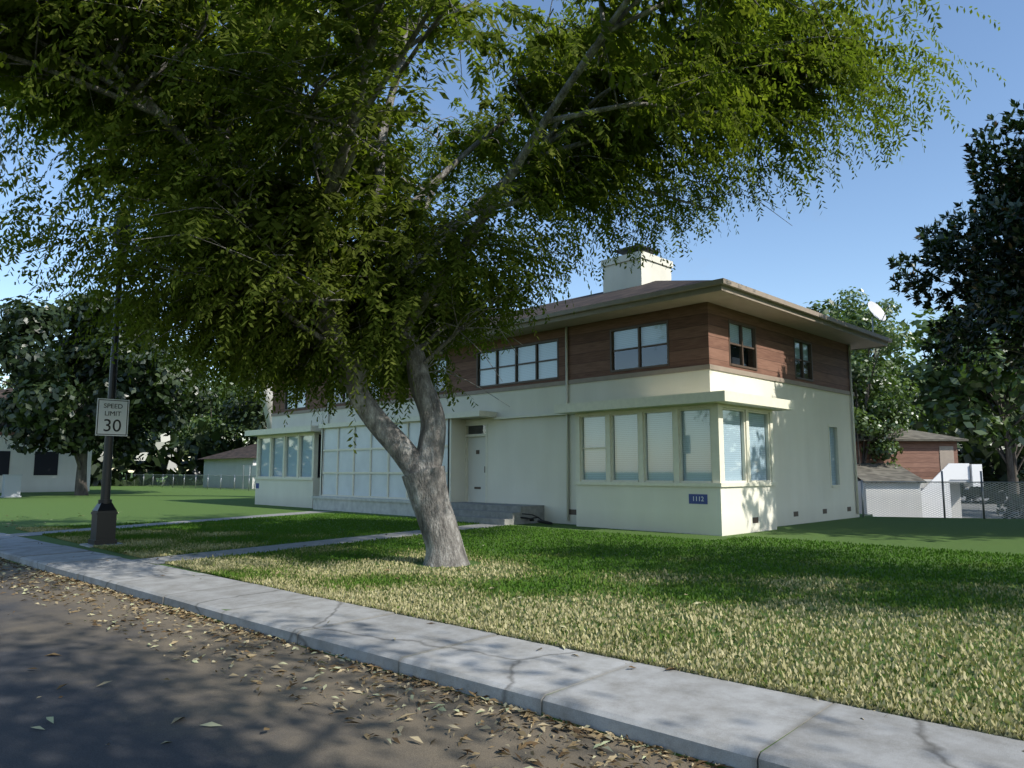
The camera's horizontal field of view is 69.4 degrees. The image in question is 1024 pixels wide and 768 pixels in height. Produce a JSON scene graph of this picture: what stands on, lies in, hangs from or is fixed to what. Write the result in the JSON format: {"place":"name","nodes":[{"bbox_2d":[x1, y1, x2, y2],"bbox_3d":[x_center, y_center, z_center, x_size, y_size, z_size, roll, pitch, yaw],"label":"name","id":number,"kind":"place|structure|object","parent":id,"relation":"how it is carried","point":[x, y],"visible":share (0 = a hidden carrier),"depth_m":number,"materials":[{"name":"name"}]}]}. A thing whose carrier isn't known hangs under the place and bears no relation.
{"place":"outdoors","nodes":[
{"label":"outdoors","id":0,"kind":"place"},
{"bbox_2d":[203,458,256,488],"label":"garage walls","id":1,"kind":"structure","parent":0,"point":[234,466],"depth_m":65.85,"materials":[{"name":"paint"}]},
{"bbox_2d":[200,443,256,458],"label":"garage roof","id":2,"kind":"structure","parent":1,"relation":"on","point":[249,451],"depth_m":67.19,"materials":[{"name":"grey"}]},
{"bbox_2d":[244,466,255,477],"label":"laundry","id":3,"kind":"object","parent":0,"point":[247,470],"visible":0.11,"depth_m":61.17,"materials":[{"name":"grey fabric"}]},
{"bbox_2d":[0,561,714,767],"bbox_3d":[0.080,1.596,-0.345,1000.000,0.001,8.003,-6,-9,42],"label":"road","id":4,"kind":"structure","parent":0,"point":[133,708],"depth_m":5.10,"materials":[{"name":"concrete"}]},
{"bbox_2d":[0,543,733,767],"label":"fallen leaves","id":5,"kind":"object","parent":4,"relation":"on","point":[610,735],"depth_m":5.57,"materials":[{"name":"brown plant"}]},
{"bbox_2d":[0,533,1023,767],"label":"sidewalk kerb","id":6,"kind":"structure","parent":4,"relation":"on","point":[718,721],"depth_m":5.24,"materials":[{"name":"concrete"}]},
{"bbox_2d":[0,472,1023,767],"bbox_3d":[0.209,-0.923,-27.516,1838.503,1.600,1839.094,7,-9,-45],"label":"ground","id":7,"kind":"structure","parent":0,"point":[160,504],"depth_m":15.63,"materials":[{"name":"green plant"}]},
{"bbox_2d":[0,374,17,389],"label":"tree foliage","id":8,"kind":"object","parent":7,"relation":"on","point":[8,385],"visible":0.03,"depth_m":105.88,"materials":[{"name":"green plant"}]},
{"bbox_2d":[0,474,21,497],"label":"utility cabinet","id":9,"kind":"object","parent":7,"relation":"on","point":[11,485],"visible":0.98,"depth_m":42.51,"materials":[{"name":"grey metal"}]},
{"bbox_2d":[0,435,91,492],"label":"neighbour house walls","id":10,"kind":"structure","parent":7,"relation":"on","point":[63,479],"depth_m":53.29,"materials":[{"name":"white paint"}]},
{"bbox_2d":[0,388,12,398],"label":"neighbour house roof","id":11,"kind":"structure","parent":10,"relation":"on","point":[3,390],"depth_m":54.94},
{"bbox_2d":[0,415,58,474],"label":"neighbour windows","id":12,"kind":"structure","parent":10,"relation":"attached to","point":[46,463],"depth_m":53.30,"materials":[{"name":"black glass"}]},
{"bbox_2d":[79,542,120,547],"bbox_3d":[-8.344,3.269,15.065,0.660,0.030,0.660,7,-9,-45],"label":"lamp post pad","id":13,"kind":"object","parent":7,"relation":"on","point":[87,545],"visible":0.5,"depth_m":14.90,"materials":[{"name":"grey concrete"}]},
{"bbox_2d":[88,207,131,544],"bbox_3d":[-8.344,-0.307,15.486,0.420,7.170,0.420,7,-9,-45],"label":"lamp post","id":14,"kind":"object","parent":7,"relation":"on","point":[104,512],"visible":0.59,"depth_m":15.13,"materials":[{"name":"black metal"}]},
{"bbox_2d":[95,398,129,435],"bbox_3d":[-8.247,0.690,15.271,0.610,0.760,0.004,7,-9,-45],"label":"speed limit sign","id":15,"kind":"object","parent":14,"relation":"attached to","point":[112,418],"visible":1,"depth_m":15.26,"materials":[{"name":"white metal"}]},
{"bbox_2d":[103,419,120,431],"bbox_3d":[-8.240,0.854,15.254,0.326,0.252,0.004,7,-9,-45],"label":"sign text","id":16,"kind":"object","parent":15,"relation":"attached to","point":[108,424],"visible":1,"depth_m":15.27,"materials":[{"name":"black paint"}]},
{"bbox_2d":[96,399,128,434],"bbox_3d":[-8.245,0.690,15.269,0.570,0.720,0.002,7,-9,-45],"label":"sign border","id":17,"kind":"object","parent":15,"relation":"attached to","point":[98,413],"visible":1,"depth_m":15.26,"materials":[{"name":"grey metal"}]},
{"bbox_2d":[104,403,122,408],"bbox_3d":[-8.244,0.456,15.296,0.355,0.094,0.004,7,-9,-45],"label":"sign lettering","id":18,"kind":"object","parent":15,"relation":"attached to","point":[111,405],"visible":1,"depth_m":15.27,"materials":[{"name":"black paint"}]},
{"bbox_2d":[0,290,221,494],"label":"tree","id":19,"kind":"object","parent":7,"relation":"on","point":[33,408],"depth_m":43.89,"materials":[{"name":"green plant"}]},
{"bbox_2d":[92,402,199,470],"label":"tree foliage","id":20,"kind":"object","parent":7,"relation":"on","point":[154,434],"depth_m":87.94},
{"bbox_2d":[0,4,333,428],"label":"eucalyptus","id":21,"kind":"object","parent":7,"relation":"on","point":[14,156],"depth_m":27.40,"materials":[{"name":"green plant"}]},
{"bbox_2d":[145,384,203,471],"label":"tree foliage","id":22,"kind":"object","parent":7,"relation":"on","point":[185,457],"depth_m":131.48,"materials":[{"name":"green plant"}]},
{"bbox_2d":[162,358,263,455],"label":"tree foliage","id":23,"kind":"object","parent":7,"relation":"on","point":[214,421],"depth_m":82.56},
{"bbox_2d":[174,369,255,456],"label":"tree foliage","id":24,"kind":"object","parent":7,"relation":"on","point":[245,441],"depth_m":130.28,"materials":[{"name":"green plant"}]},
{"bbox_2d":[214,366,266,441],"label":"tree foliage","id":25,"kind":"object","parent":7,"relation":"on","point":[234,414],"depth_m":73.75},
{"bbox_2d":[10,511,501,563],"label":"walkways","id":26,"kind":"structure","parent":7,"relation":"on","point":[163,559],"depth_m":16.25,"materials":[{"name":"concrete"}]},
{"bbox_2d":[312,496,415,516],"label":"wall","id":27,"kind":"structure","parent":7,"relation":"on","point":[377,506],"depth_m":26.67,"materials":[{"name":"white concrete"}]},
{"bbox_2d":[450,502,544,524],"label":"entrance steps","id":28,"kind":"structure","parent":7,"relation":"on","point":[493,513],"depth_m":21.53,"materials":[{"name":"concrete"}]},
{"bbox_2d":[0,0,1005,566],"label":"street tree","id":29,"kind":"object","parent":7,"relation":"on","point":[750,94],"depth_m":11.29,"materials":[{"name":"green plant"}]},
{"bbox_2d":[90,418,1023,504],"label":"hedge foliage","id":30,"kind":"object","parent":7,"relation":"on","point":[163,464],"visible":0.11,"depth_m":76.19,"materials":[{"name":"green plant"}]},
{"bbox_2d":[284,319,850,522],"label":"window frames","id":31,"kind":"structure","parent":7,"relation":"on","point":[741,346],"depth_m":21.81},
{"bbox_2d":[468,436,484,501],"bbox_3d":[-1.096,2.776,24.095,0.050,2.120,0.950,7,-9,-45],"label":"front door","id":32,"kind":"structure","parent":31,"relation":"attached to","point":[476,473],"depth_m":24.12,"materials":[{"name":"beige"}]},
{"bbox_2d":[274,323,804,480],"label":"dark window","id":33,"kind":"structure","parent":31,"relation":"attached to","point":[650,356],"depth_m":20.29,"materials":[{"name":"black glass"}]},
{"bbox_2d":[261,324,835,484],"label":"windows","id":34,"kind":"structure","parent":31,"relation":"attached to","point":[696,446],"depth_m":19.52,"materials":[{"name":"clear glass"}]},
{"bbox_2d":[601,251,672,292],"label":"chimneys","id":35,"kind":"object","parent":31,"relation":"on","point":[617,277],"visible":0.25,"depth_m":25.12,"materials":[{"name":"paint"}]},
{"bbox_2d":[613,244,659,255],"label":"chimney caps","id":36,"kind":"object","parent":35,"relation":"on","point":[621,251],"visible":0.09,"depth_m":25.66,"materials":[{"name":"grey metal"}]},
{"bbox_2d":[868,301,888,331],"bbox_3d":[12.319,-2.134,24.910,0.619,1.423,0.631,-2,-7,13],"label":"satellite dish","id":37,"kind":"object","parent":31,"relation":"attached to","point":[876,310],"visible":0.92,"depth_m":25.06,"materials":[{"name":"grey metal"}]},
{"bbox_2d":[118,471,1023,518],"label":"fence posts","id":38,"kind":"object","parent":7,"relation":"on","point":[943,496],"visible":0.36,"depth_m":23.90,"materials":[{"name":"grey metal"}]},
{"bbox_2d":[112,475,1023,518],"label":"chain link fence","id":39,"kind":"object","parent":38,"relation":"attached to","point":[863,496],"visible":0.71,"depth_m":23.95,"materials":[{"name":"grey metal"}]},
{"bbox_2d":[806,299,911,408],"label":"tree foliage","id":40,"kind":"object","parent":7,"relation":"on","point":[825,311],"visible":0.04,"depth_m":54.80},
{"bbox_2d":[805,299,922,395],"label":"tree foliage","id":41,"kind":"object","parent":7,"relation":"on","point":[899,360],"visible":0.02,"depth_m":73.95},
{"bbox_2d":[822,286,925,480],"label":"tree","id":42,"kind":"object","parent":7,"relation":"on","point":[884,408],"depth_m":44.03,"materials":[{"name":"green plant"}]},
{"bbox_2d":[871,351,927,420],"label":"tree foliage","id":43,"kind":"object","parent":7,"relation":"on","point":[915,398],"depth_m":98.28,"materials":[{"name":"green plant"}]},
{"bbox_2d":[896,373,974,457],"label":"tree foliage","id":44,"kind":"object","parent":7,"relation":"on","point":[935,429],"visible":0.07,"depth_m":118.95,"materials":[{"name":"green plant"}]},
{"bbox_2d":[921,463,982,517],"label":"garage stairs","id":45,"kind":"structure","parent":7,"relation":"on","point":[960,472],"depth_m":43.44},
{"bbox_2d":[886,99,1023,374],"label":"tree","id":46,"kind":"object","parent":7,"relation":"on","point":[1000,290],"depth_m":19.51,"materials":[{"name":"green plant"}]},
{"bbox_2d":[896,274,1023,493],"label":"tree foliage","id":47,"kind":"object","parent":7,"relation":"on","point":[912,369],"depth_m":62.87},
{"bbox_2d":[897,304,1023,511],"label":"tree foliage","id":48,"kind":"object","parent":7,"relation":"on","point":[979,427],"depth_m":50.54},
{"bbox_2d":[996,467,1023,518],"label":"hedge foliage","id":49,"kind":"object","parent":7,"relation":"on","point":[1015,496],"visible":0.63,"depth_m":34.14,"materials":[{"name":"green plant"}]},
{"bbox_2d":[0,0,1023,471],"label":"sky","id":50,"kind":"structure","parent":0,"point":[875,215],"materials":[{"name":"blue"}]},
{"bbox_2d":[520,513,552,524],"bbox_3d":[0.653,3.801,20.858,0.480,0.308,1.149,7,-9,-45],"label":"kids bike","id":51,"kind":"object","parent":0,"point":[541,521],"visible":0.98,"depth_m":20.79,"materials":[{"name":"black metal"}]},
{"bbox_2d":[255,369,859,535],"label":"stucco house walls","id":52,"kind":"structure","parent":0,"point":[526,460],"depth_m":21.63,"materials":[{"name":"beige paint"}]},
{"bbox_2d":[323,420,447,497],"bbox_3d":[-4.785,2.780,26.823,0.006,2.650,7.800,7,-9,-45],"label":"window","id":53,"kind":"structure","parent":52,"relation":"in","point":[397,488],"depth_m":27.59,"materials":[{"name":"clear glass"}]},
{"bbox_2d":[256,483,707,503],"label":"address plaques","id":54,"kind":"object","parent":52,"relation":"attached to","point":[704,498],"visible":1,"depth_m":17.68,"materials":[{"name":"blue metal"}]},
{"bbox_2d":[245,390,840,502],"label":"cream house trim","id":55,"kind":"structure","parent":52,"relation":"attached to","point":[716,403],"depth_m":19.37,"materials":[{"name":"beige paint"}]},
{"bbox_2d":[327,326,858,520],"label":"house downpipes","id":56,"kind":"object","parent":52,"relation":"attached to","point":[567,438],"visible":0.67,"depth_m":21.61,"materials":[{"name":"beige metal"}]},
{"bbox_2d":[272,302,852,413],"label":"house siding walls","id":57,"kind":"structure","parent":0,"point":[698,333],"depth_m":20.95,"materials":[{"name":"brown wood"}]},
{"bbox_2d":[255,291,883,380],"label":"roof soffit","id":58,"kind":"structure","parent":57,"relation":"attached to","point":[738,303],"depth_m":20.37,"materials":[{"name":"white paint"}]},
{"bbox_2d":[484,280,709,325],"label":"house roof","id":59,"kind":"structure","parent":57,"relation":"on","point":[600,297],"depth_m":22.58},
{"bbox_2d":[253,285,887,416],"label":"house fascia","id":60,"kind":"structure","parent":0,"point":[694,293],"depth_m":20.30,"materials":[{"name":"white paint"}]},
{"bbox_2d":[245,278,891,376],"bbox_3d":[0.177,-0.909,29.655,11.270,0.120,24.570,7,-9,-45],"label":"house gutter","id":61,"kind":"object","parent":60,"relation":"attached to","point":[747,290],"visible":0.45,"depth_m":19.32,"materials":[{"name":"beige metal"}]},
{"bbox_2d":[858,479,961,517],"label":"garage lower walls","id":62,"kind":"structure","parent":0,"point":[880,500],"depth_m":41.56,"materials":[{"name":"white paint"}]},
{"bbox_2d":[855,441,957,478],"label":"wood siding wall","id":63,"kind":"structure","parent":62,"relation":"on","point":[920,459],"depth_m":44.79,"materials":[{"name":"brown wood"}]},
{"bbox_2d":[939,446,953,469],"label":"garage door upstairs","id":64,"kind":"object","parent":63,"relation":"in","point":[946,453],"visible":0.64,"depth_m":44.77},
{"bbox_2d":[855,428,968,482],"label":"garage roof","id":65,"kind":"structure","parent":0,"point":[875,472],"depth_m":43.88,"materials":[{"name":"grey"}]}
]}

